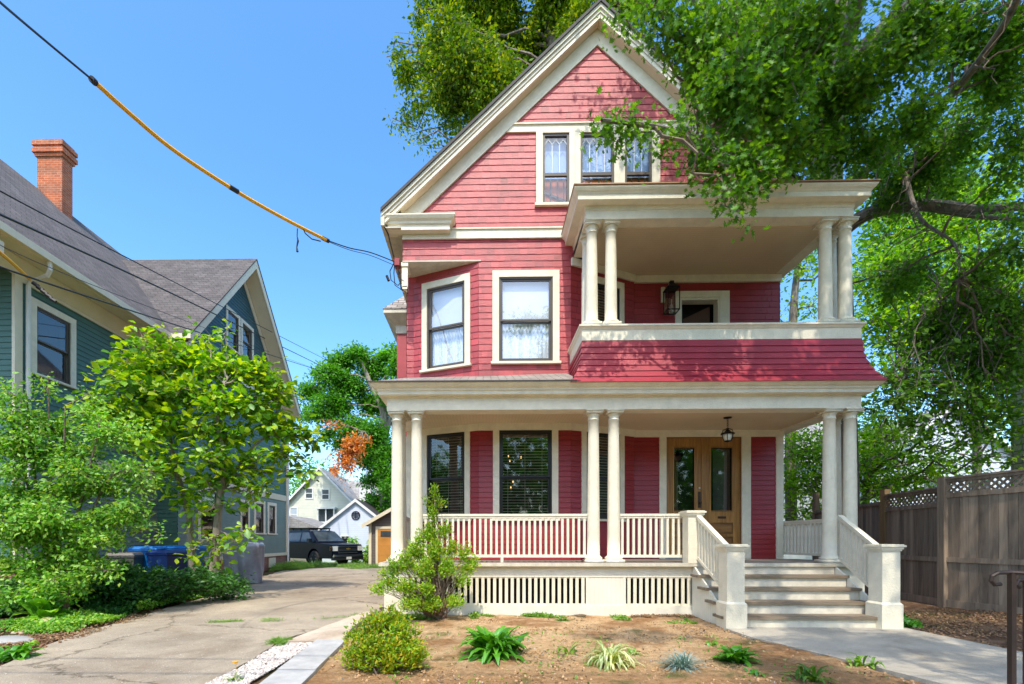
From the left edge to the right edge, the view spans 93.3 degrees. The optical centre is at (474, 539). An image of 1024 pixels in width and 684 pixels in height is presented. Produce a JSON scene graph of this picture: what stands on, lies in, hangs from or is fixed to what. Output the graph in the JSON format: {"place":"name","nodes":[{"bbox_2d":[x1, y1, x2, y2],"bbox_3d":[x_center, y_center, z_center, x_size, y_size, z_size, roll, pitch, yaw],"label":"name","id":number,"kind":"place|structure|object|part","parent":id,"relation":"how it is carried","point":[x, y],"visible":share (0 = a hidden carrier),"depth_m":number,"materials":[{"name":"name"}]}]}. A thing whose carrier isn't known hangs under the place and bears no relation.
{"place":"outdoors","nodes":[
{"label":"outdoors","id":0,"kind":"place"},
{"bbox_2d":[0,567,383,683],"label":"driveway","id":1,"kind":"structure","parent":0,"point":[305,596],"depth_m":6.78,"materials":[{"name":"concrete"}]},
{"bbox_2d":[0,612,312,683],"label":"driveway grit","id":2,"kind":"object","parent":1,"relation":"on","point":[169,656],"visible":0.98,"depth_m":6.15,"materials":[{"name":"grey gravel"}]},
{"bbox_2d":[223,542,264,583],"bbox_3d":[-6.996,0.702,14.734,1.111,1.255,0.883,0,0,1],"label":"covered grill","id":3,"kind":"object","parent":1,"relation":"on","point":[251,562],"visible":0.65,"depth_m":14.41,"materials":[{"name":"grey fabric"}]},
{"bbox_2d":[289,467,378,522],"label":"cream house","id":4,"kind":"structure","parent":0,"point":[325,498],"depth_m":42.27,"materials":[{"name":"beige wood"}]},
{"bbox_2d":[289,507,297,516],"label":"window","id":5,"kind":"structure","parent":4,"relation":"in","point":[293,511],"depth_m":42.29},
{"bbox_2d":[305,488,312,498],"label":"window","id":6,"kind":"structure","parent":4,"relation":"in","point":[309,491],"depth_m":42.26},
{"bbox_2d":[321,489,329,499],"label":"window","id":7,"kind":"structure","parent":4,"relation":"in","point":[325,493],"depth_m":42.23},
{"bbox_2d":[316,507,336,522],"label":"bay window","id":8,"kind":"structure","parent":4,"relation":"in","point":[317,508],"depth_m":41.76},
{"bbox_2d":[362,508,390,564],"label":"brown garage","id":9,"kind":"structure","parent":0,"point":[379,525],"depth_m":26.05,"materials":[{"name":"beige wood"}]},
{"bbox_2d":[378,529,390,562],"bbox_3d":[-3.951,0.460,26.041,2.500,2.080,0.060,0,0,1],"label":"overhead door","id":10,"kind":"structure","parent":9,"relation":"in","point":[384,535],"depth_m":26.05,"materials":[{"name":"orange wood"}]},
{"bbox_2d":[0,561,1022,683],"bbox_3d":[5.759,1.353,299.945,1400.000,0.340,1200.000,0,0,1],"label":"ground","id":11,"kind":"structure","parent":0,"point":[444,644],"depth_m":5.56,"materials":[{"name":"soil"}]},
{"bbox_2d":[0,635,32,644],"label":"boulder","id":12,"kind":"object","parent":11,"relation":"on","point":[5,639],"visible":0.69,"depth_m":6.35,"materials":[{"name":"grey stone"}]},
{"bbox_2d":[10,629,29,633],"bbox_3d":[-6.523,1.340,6.952,0.245,0.107,0.190,0,0,1],"label":"boulder","id":13,"kind":"object","parent":11,"relation":"on","point":[20,632],"visible":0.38,"depth_m":6.88,"materials":[{"name":"beige stone"}]},
{"bbox_2d":[0,642,45,661],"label":"hosta","id":14,"kind":"object","parent":11,"relation":"on","point":[17,652],"visible":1,"depth_m":5.41,"materials":[{"name":"green plant"}]},
{"bbox_2d":[35,617,55,625],"bbox_3d":[-6.616,1.324,7.403,0.514,0.261,0.371,0,0,-17],"label":"boulder","id":15,"kind":"object","parent":11,"relation":"on","point":[44,619],"visible":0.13,"depth_m":7.35,"materials":[{"name":"beige stone"}]},
{"bbox_2d":[0,612,126,645],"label":"edge weeds","id":16,"kind":"object","parent":11,"relation":"on","point":[60,622],"visible":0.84,"depth_m":7.13,"materials":[{"name":"green plant"}]},
{"bbox_2d":[6,592,76,619],"bbox_3d":[-6.835,1.047,7.701,0.970,0.411,0.851,0,0,23],"label":"broad hosta","id":17,"kind":"object","parent":16,"relation":"on","point":[41,610],"visible":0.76,"depth_m":7.50,"materials":[{"name":"green plant"}]},
{"bbox_2d":[0,368,173,615],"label":"leaved tree","id":18,"kind":"object","parent":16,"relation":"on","point":[34,519],"visible":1,"depth_m":7.80,"materials":[{"name":"green plant"}]},
{"bbox_2d":[0,615,133,650],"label":"bed clods","id":19,"kind":"object","parent":11,"relation":"on","point":[59,641],"visible":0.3,"depth_m":6.76,"materials":[{"name":"brown soil"}]},
{"bbox_2d":[0,563,225,617],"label":"ground cover","id":20,"kind":"object","parent":11,"relation":"on","point":[105,606],"visible":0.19,"depth_m":8.76,"materials":[{"name":"green plant"}]},
{"bbox_2d":[105,552,144,571],"bbox_3d":[-8.494,0.825,11.800,0.636,1.030,0.794,0,0,-13],"label":"wheeled bin","id":21,"kind":"object","parent":11,"relation":"on","point":[136,557],"visible":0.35,"depth_m":11.50,"materials":[{"name":"grey plastic"}]},
{"bbox_2d":[18,555,255,610],"bbox_3d":[-6.346,0.856,9.557,3.947,1.139,1.730,0,0,-41],"label":"dark shrub","id":22,"kind":"object","parent":11,"relation":"on","point":[205,584],"visible":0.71,"depth_m":9.57,"materials":[{"name":"green plant"}]},
{"bbox_2d":[62,583,225,617],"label":"bed weeds","id":23,"kind":"object","parent":11,"relation":"on","point":[140,606],"visible":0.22,"depth_m":8.82,"materials":[{"name":"green plant"}]},
{"bbox_2d":[127,546,164,573],"bbox_3d":[-8.306,0.755,12.401,0.700,1.170,0.871,0,0,-7],"label":"wheeled bin","id":24,"kind":"object","parent":11,"relation":"on","point":[143,549],"visible":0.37,"depth_m":12.01,"materials":[{"name":"blue plastic"}]},
{"bbox_2d":[0,139,300,579],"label":"teal house","id":25,"kind":"structure","parent":11,"relation":"on","point":[66,338],"depth_m":14.02,"materials":[{"name":"blue"}]},
{"bbox_2d":[0,251,56,303],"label":"guarded wire","id":26,"kind":"object","parent":25,"relation":"attached to","point":[21,271],"visible":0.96,"depth_m":9.67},
{"bbox_2d":[31,296,78,389],"bbox_3d":[-9.655,-4.365,10.902,0.435,1.710,1.210,0,0,1],"label":"window","id":27,"kind":"structure","parent":25,"relation":"in","point":[53,333],"depth_m":11.15,"materials":[{"name":"beige paint"}]},
{"bbox_2d":[0,245,314,368],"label":"overhead wire","id":28,"kind":"object","parent":25,"relation":"attached to","point":[113,293],"visible":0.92,"depth_m":8.91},
{"bbox_2d":[0,213,320,365],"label":"overhead wire","id":29,"kind":"object","parent":25,"relation":"attached to","point":[37,231],"visible":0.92,"depth_m":9.45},
{"bbox_2d":[0,266,329,373],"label":"overhead wire","id":30,"kind":"object","parent":25,"relation":"attached to","point":[4,268],"visible":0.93,"depth_m":8.77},
{"bbox_2d":[0,190,331,362],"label":"overhead wire","id":31,"kind":"object","parent":25,"relation":"attached to","point":[129,258],"visible":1,"depth_m":9.73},
{"bbox_2d":[198,485,221,540],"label":"window","id":32,"kind":"structure","parent":25,"relation":"in","point":[209,525],"depth_m":16.41,"materials":[{"name":"grey glass"}]},
{"bbox_2d":[226,304,240,355],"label":"window","id":33,"kind":"structure","parent":25,"relation":"in","point":[230,316],"depth_m":17.92,"materials":[{"name":"glass"}]},
{"bbox_2d":[240,499,250,530],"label":"window","id":34,"kind":"structure","parent":25,"relation":"in","point":[245,518],"depth_m":18.64,"materials":[{"name":"beige paint"}]},
{"bbox_2d":[241,318,253,361],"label":"window","id":35,"kind":"structure","parent":25,"relation":"in","point":[247,337],"depth_m":18.94,"materials":[{"name":"beige paint"}]},
{"bbox_2d":[254,500,266,533],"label":"window","id":36,"kind":"structure","parent":25,"relation":"in","point":[259,517],"depth_m":19.94,"materials":[{"name":"beige paint"}]},
{"bbox_2d":[267,502,277,534],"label":"window","id":37,"kind":"structure","parent":25,"relation":"in","point":[272,507],"depth_m":21.04,"materials":[{"name":"beige paint"}]},
{"bbox_2d":[269,558,275,567],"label":"basement window","id":38,"kind":"structure","parent":25,"relation":"in","point":[271,560],"depth_m":20.64,"materials":[{"name":"white glass"}]},
{"bbox_2d":[145,550,186,576],"bbox_3d":[-7.647,0.800,12.085,0.636,1.080,0.794,0,0,13],"label":"wheeled bin","id":39,"kind":"object","parent":11,"relation":"on","point":[165,558],"visible":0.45,"depth_m":11.78,"materials":[{"name":"blue plastic"}]},
{"bbox_2d":[164,545,206,573],"bbox_3d":[-7.634,0.745,12.788,0.700,1.190,0.871,0,0,6],"label":"wheeled bin","id":40,"kind":"object","parent":11,"relation":"on","point":[184,547],"visible":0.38,"depth_m":12.43,"materials":[{"name":"blue plastic"}]},
{"bbox_2d":[57,315,328,596],"bbox_3d":[-6.078,-1.934,11.075,5.301,6.674,2.515,0,0,-19],"label":"magnolia tree","id":41,"kind":"object","parent":11,"relation":"on","point":[152,386],"visible":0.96,"depth_m":11.04,"materials":[{"name":"green plant"}]},
{"bbox_2d":[205,642,311,683],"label":"white gravel","id":42,"kind":"structure","parent":11,"relation":"on","point":[265,662],"depth_m":5.13,"materials":[{"name":"white gravel"}]},
{"bbox_2d":[223,661,245,681],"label":"dandelion","id":43,"kind":"object","parent":42,"relation":"on","point":[232,678],"visible":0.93,"depth_m":4.54,"materials":[{"name":"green plant"}]},
{"bbox_2d":[206,612,367,646],"bbox_3d":[-3.196,1.312,7.506,2.305,0.182,2.732,0,0,12],"label":"grass seam","id":44,"kind":"object","parent":11,"relation":"on","point":[278,641],"depth_m":7.74,"materials":[{"name":"green plant"}]},
{"bbox_2d":[259,669,315,683],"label":"edging slab","id":45,"kind":"structure","parent":11,"relation":"on","point":[284,676],"depth_m":4.52,"materials":[{"name":"concrete"}]},
{"bbox_2d":[289,516,323,560],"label":"shed","id":46,"kind":"structure","parent":11,"relation":"on","point":[298,522],"depth_m":33.07,"materials":[{"name":"grey"}]},
{"bbox_2d":[278,639,345,671],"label":"edging slab","id":47,"kind":"structure","parent":11,"relation":"on","point":[316,654],"depth_m":5.34,"materials":[{"name":"concrete"}]},
{"bbox_2d":[286,528,362,564],"bbox_3d":[-9.521,0.410,28.649,6.270,2.189,2.684,0,0,35],"label":"suv","id":48,"kind":"object","parent":11,"relation":"on","point":[314,544],"visible":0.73,"depth_m":27.40,"materials":[{"name":"black paint"}]},
{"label":"side window","id":49,"kind":"part","parent":48,"relation":"part of","materials":[{"name":"glass"}]},
{"bbox_2d":[289,457,361,495],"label":"trees","id":50,"kind":"object","parent":11,"relation":"on","point":[296,483],"depth_m":76.37,"materials":[{"name":"green plant"}]},
{"bbox_2d":[268,559,383,571],"bbox_3d":[-6.769,1.266,23.601,5.895,0.898,6.991,0,0,1],"label":"grass patch","id":51,"kind":"object","parent":11,"relation":"on","point":[294,565],"visible":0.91,"depth_m":22.56,"materials":[{"name":"green plant"}]},
{"bbox_2d":[286,611,373,642],"bbox_3d":[-2.050,1.337,7.520,0.718,0.050,2.560,0,0,1],"label":"concrete apron","id":52,"kind":"object","parent":11,"relation":"on","point":[334,631],"visible":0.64,"depth_m":6.88,"materials":[{"name":"beige concrete"}]},
{"bbox_2d":[294,338,396,512],"bbox_3d":[-8.943,-7.492,36.233,11.590,15.188,6.102,0,0,1],"label":"maple tree","id":53,"kind":"object","parent":11,"relation":"on","point":[343,383],"visible":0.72,"depth_m":35.45,"materials":[{"name":"green plant"}]},
{"bbox_2d":[321,418,373,490],"bbox_3d":[-8.753,-5.906,33.433,3.636,5.081,2.570,0,0,1],"label":"dead branch","id":54,"kind":"object","parent":53,"relation":"attached to","point":[356,448],"visible":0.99,"depth_m":33.22,"materials":[{"name":"orange plant"}]},
{"bbox_2d":[318,499,379,561],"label":"white garage","id":55,"kind":"structure","parent":11,"relation":"on","point":[349,519],"depth_m":32.16,"materials":[{"name":"white wood"}]},
{"bbox_2d":[340,535,349,542],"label":"window","id":56,"kind":"structure","parent":55,"relation":"in","point":[342,536],"depth_m":32.15,"materials":[{"name":"white"}]},
{"bbox_2d":[334,535,368,563],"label":"garage weeds","id":57,"kind":"object","parent":11,"relation":"on","point":[365,559],"visible":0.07,"depth_m":30.02,"materials":[{"name":"green plant"}]},
{"bbox_2d":[329,601,433,674],"bbox_3d":[-0.907,0.989,4.941,0.902,0.723,0.750,0,0,34],"label":"golden shrub","id":58,"kind":"object","parent":11,"relation":"on","point":[391,646],"visible":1,"depth_m":4.85,"materials":[{"name":"green plant"}]},
{"bbox_2d":[367,483,482,619],"bbox_3d":[-0.792,0.204,7.807,1.834,2.292,0.752,0,0,-22],"label":"evergreen shrub","id":59,"kind":"object","parent":11,"relation":"on","point":[435,601],"visible":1,"depth_m":7.84,"materials":[{"name":"green plant"}]},
{"bbox_2d":[455,625,532,665],"bbox_3d":[0.234,1.170,5.521,0.906,0.347,0.982,0,0,17],"label":"hosta","id":60,"kind":"object","parent":11,"relation":"on","point":[496,645],"visible":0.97,"depth_m":5.40,"materials":[{"name":"green plant"}]},
{"bbox_2d":[0,608,1022,683],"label":"leaf litter","id":61,"kind":"object","parent":11,"relation":"on","point":[450,678],"visible":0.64,"depth_m":7.00,"materials":[{"name":"brown plant"}]},
{"bbox_2d":[382,0,682,161],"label":"tall oak","id":62,"kind":"object","parent":11,"relation":"on","point":[475,54],"visible":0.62,"depth_m":16.32,"materials":[{"name":"green plant"}]},
{"bbox_2d":[555,617,568,620],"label":"weed","id":63,"kind":"object","parent":11,"relation":"on","point":[561,619],"visible":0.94,"depth_m":7.86,"materials":[{"name":"green plant"}]},
{"bbox_2d":[551,639,578,654],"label":"weed","id":64,"kind":"object","parent":11,"relation":"on","point":[565,650],"visible":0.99,"depth_m":5.62,"materials":[{"name":"green plant"}]},
{"bbox_2d":[581,640,648,671],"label":"variegated grass","id":65,"kind":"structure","parent":11,"relation":"on","point":[607,656],"depth_m":5.06,"materials":[{"name":"yellow plant"}]},
{"bbox_2d":[320,616,914,683],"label":"soil clods","id":66,"kind":"object","parent":11,"relation":"on","point":[481,676],"visible":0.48,"depth_m":5.05,"materials":[{"name":"brown soil"}]},
{"bbox_2d":[330,618,914,683],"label":"soil pebbles","id":67,"kind":"object","parent":11,"relation":"on","point":[577,653],"visible":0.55,"depth_m":5.45,"materials":[{"name":"brown stone"}]},
{"bbox_2d":[368,0,906,630],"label":"red house","id":68,"kind":"structure","parent":11,"relation":"on","point":[562,396],"depth_m":9.38,"materials":[{"name":"red wood"}]},
{"bbox_2d":[0,1,407,293],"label":"service cable","id":69,"kind":"object","parent":68,"relation":"attached to","point":[108,94],"visible":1,"depth_m":6.68,"materials":[{"name":"rubber"}]},
{"bbox_2d":[419,273,473,376],"bbox_3d":[-0.525,-4.408,10.066,1.165,1.925,0.435,0,0,23],"label":"window","id":70,"kind":"structure","parent":68,"relation":"in","point":[446,308],"depth_m":10.05,"materials":[{"name":"glass"}]},
{"bbox_2d":[422,431,471,521],"bbox_3d":[-0.525,-1.300,10.065,1.155,1.960,0.435,0,0,23],"label":"window","id":71,"kind":"structure","parent":68,"relation":"in","point":[445,457],"depth_m":10.11,"materials":[{"name":"black glass"}]},
{"bbox_2d":[491,270,560,364],"bbox_3d":[1.035,-4.435,9.688,1.393,1.870,0.263,0,0,1],"label":"window","id":72,"kind":"structure","parent":68,"relation":"in","point":[525,303],"depth_m":9.73,"materials":[{"name":"glass"}]},
{"bbox_2d":[492,430,559,520],"bbox_3d":[1.031,-1.300,9.775,1.360,1.960,0.435,0,0,1],"label":"window","id":73,"kind":"structure","parent":68,"relation":"in","point":[534,489],"depth_m":9.96,"materials":[{"name":"glass"}]},
{"bbox_2d":[535,131,574,206],"bbox_3d":[1.624,-7.395,9.746,0.827,1.610,0.390,0,0,1],"label":"window","id":74,"kind":"structure","parent":68,"relation":"in","point":[555,158],"depth_m":9.61,"materials":[{"name":"glass"}]},
{"bbox_2d":[575,130,619,182],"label":"window","id":75,"kind":"structure","parent":68,"relation":"in","point":[599,170],"depth_m":9.62,"materials":[{"name":"glass"}]},
{"bbox_2d":[576,273,623,323],"bbox_3d":[2.594,-4.408,10.051,1.120,1.925,0.435,0,0,-23],"label":"window","id":76,"kind":"structure","parent":68,"relation":"in","point":[601,281],"depth_m":10.07,"materials":[{"name":"beige paint"}]},
{"bbox_2d":[580,431,625,521],"bbox_3d":[2.594,-1.300,10.051,1.130,1.960,0.435,0,0,-23],"label":"window","id":77,"kind":"structure","parent":68,"relation":"in","point":[603,438],"depth_m":10.07,"materials":[{"name":"black glass"}]},
{"bbox_2d":[620,130,659,181],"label":"window","id":78,"kind":"structure","parent":68,"relation":"in","point":[647,171],"depth_m":9.59,"materials":[{"name":"glass"}]},
{"bbox_2d":[661,280,679,314],"bbox_3d":[4.112,-5.060,10.085,0.275,0.640,0.355,0,0,1],"label":"wall lantern","id":79,"kind":"object","parent":68,"relation":"attached to","point":[672,287],"depth_m":10.03,"materials":[{"name":"black metal"}]},
{"bbox_2d":[673,291,729,322],"bbox_3d":[4.854,-4.120,10.454,1.145,2.320,0.450,0,0,1],"label":"balcony door","id":80,"kind":"structure","parent":68,"relation":"in","point":[695,306],"depth_m":10.26,"materials":[{"name":"beige paint"}]},
{"bbox_2d":[659,436,750,558],"bbox_3d":[4.907,-0.885,10.423,1.923,2.590,0.430,0,0,1],"label":"front door","id":81,"kind":"structure","parent":68,"relation":"in","point":[712,475],"depth_m":10.29,"materials":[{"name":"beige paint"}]},
{"bbox_2d":[721,417,734,441],"bbox_3d":[4.814,-2.083,9.149,0.240,0.475,0.240,0,0,24],"label":"hanging lantern","id":82,"kind":"object","parent":68,"relation":"hanging from","point":[727,435],"visible":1,"depth_m":9.10,"materials":[{"name":"black metal"}]},
{"bbox_2d":[627,648,647,654],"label":"weed","id":83,"kind":"object","parent":11,"relation":"on","point":[630,651],"visible":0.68,"depth_m":5.58,"materials":[{"name":"green plant"}]},
{"bbox_2d":[382,611,906,683],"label":"yard grass","id":84,"kind":"structure","parent":11,"relation":"on","point":[620,617],"depth_m":7.59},
{"bbox_2d":[658,648,712,674],"bbox_3d":[2.116,1.233,4.968,0.569,0.215,0.516,0,0,1],"label":"blue fescue","id":85,"kind":"object","parent":11,"relation":"on","point":[682,662],"visible":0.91,"depth_m":4.93,"materials":[{"name":"teal plant"}]},
{"bbox_2d":[705,640,718,647],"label":"weed","id":86,"kind":"object","parent":11,"relation":"on","point":[709,644],"visible":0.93,"depth_m":6.04,"materials":[{"name":"green plant"}]},
{"bbox_2d":[711,645,762,666],"bbox_3d":[2.864,1.243,5.244,0.550,0.200,0.566,0,0,1],"label":"hosta","id":87,"kind":"object","parent":11,"relation":"on","point":[736,654],"visible":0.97,"depth_m":5.18,"materials":[{"name":"green plant"}]},
{"bbox_2d":[743,667,766,676],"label":"weed","id":88,"kind":"object","parent":11,"relation":"on","point":[755,671],"visible":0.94,"depth_m":4.76,"materials":[{"name":"green plant"}]},
{"bbox_2d":[579,0,1023,504],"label":"pin oak","id":89,"kind":"object","parent":11,"relation":"on","point":[757,67],"visible":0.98,"depth_m":8.06,"materials":[{"name":"green plant"}]},
{"bbox_2d":[861,241,1023,472],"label":"drooping branch","id":90,"kind":"object","parent":89,"relation":"attached to","point":[947,387],"visible":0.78,"depth_m":10.24,"materials":[{"name":"green plant"}]},
{"bbox_2d":[780,663,838,683],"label":"weed","id":91,"kind":"object","parent":11,"relation":"on","point":[806,674],"visible":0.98,"depth_m":4.52,"materials":[{"name":"green plant"}]},
{"bbox_2d":[780,245,879,520],"bbox_3d":[12.969,-5.690,17.795,4.953,12.446,3.051,0,0,1],"label":"leafy tree","id":92,"kind":"object","parent":11,"relation":"on","point":[798,271],"visible":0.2,"depth_m":17.67,"materials":[{"name":"green plant"}]},
{"bbox_2d":[846,652,884,668],"bbox_3d":[4.104,1.270,5.073,0.322,0.143,0.256,0,0,34],"label":"weed","id":93,"kind":"object","parent":11,"relation":"on","point":[857,661],"visible":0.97,"depth_m":5.06,"materials":[{"name":"green plant"}]},
{"bbox_2d":[726,627,1022,683],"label":"walkway","id":94,"kind":"structure","parent":11,"relation":"on","point":[918,656],"depth_m":5.72,"materials":[{"name":"concrete"}]},
{"bbox_2d":[988,570,1023,683],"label":"handrail","id":95,"kind":"object","parent":94,"relation":"on","point":[1013,583],"visible":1,"depth_m":4.18,"materials":[{"name":"brown metal"}]},
{"bbox_2d":[784,386,1023,520],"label":"leafy tree","id":96,"kind":"object","parent":11,"relation":"on","point":[872,482],"visible":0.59,"depth_m":14.92,"materials":[{"name":"green plant"}]},
{"bbox_2d":[903,613,919,621],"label":"weed","id":97,"kind":"object","parent":11,"relation":"on","point":[904,614],"visible":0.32,"depth_m":7.83,"materials":[{"name":"green plant"}]},
{"bbox_2d":[903,616,924,628],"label":"fence weeds","id":98,"kind":"object","parent":11,"relation":"on","point":[907,622],"visible":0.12,"depth_m":7.35,"materials":[{"name":"green plant"}]},
{"bbox_2d":[812,469,1023,614],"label":"wooden fence","id":99,"kind":"object","parent":11,"relation":"on","point":[960,548],"visible":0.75,"depth_m":8.87,"materials":[{"name":"brown wood"}]},
{"bbox_2d":[814,102,1023,490],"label":"leafy tree","id":100,"kind":"object","parent":11,"relation":"on","point":[893,320],"visible":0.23,"depth_m":15.79,"materials":[{"name":"green plant"}]},
{"bbox_2d":[905,609,1022,649],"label":"mulch bed","id":101,"kind":"object","parent":11,"relation":"on","point":[990,629],"visible":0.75,"depth_m":7.21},
{"bbox_2d":[974,307,1023,486],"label":"green shingle house","id":102,"kind":"structure","parent":11,"relation":"on","point":[1015,447],"depth_m":11.48,"materials":[{"name":"beige paint"}]},
{"bbox_2d":[0,0,1023,497],"label":"sky","id":103,"kind":"structure","parent":0,"point":[284,102],"materials":[{"name":"blue"}]},
{"bbox_2d":[784,407,1010,559],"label":"white house","id":104,"kind":"structure","parent":0,"point":[985,466],"depth_m":26.51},
{"bbox_2d":[920,475,948,502],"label":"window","id":105,"kind":"structure","parent":104,"relation":"in","point":[941,475],"depth_m":26.50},
{"bbox_2d":[964,479,993,489],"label":"window","id":106,"kind":"structure","parent":104,"relation":"in","point":[991,483],"depth_m":26.45,"materials":[{"name":"white"}]}
]}

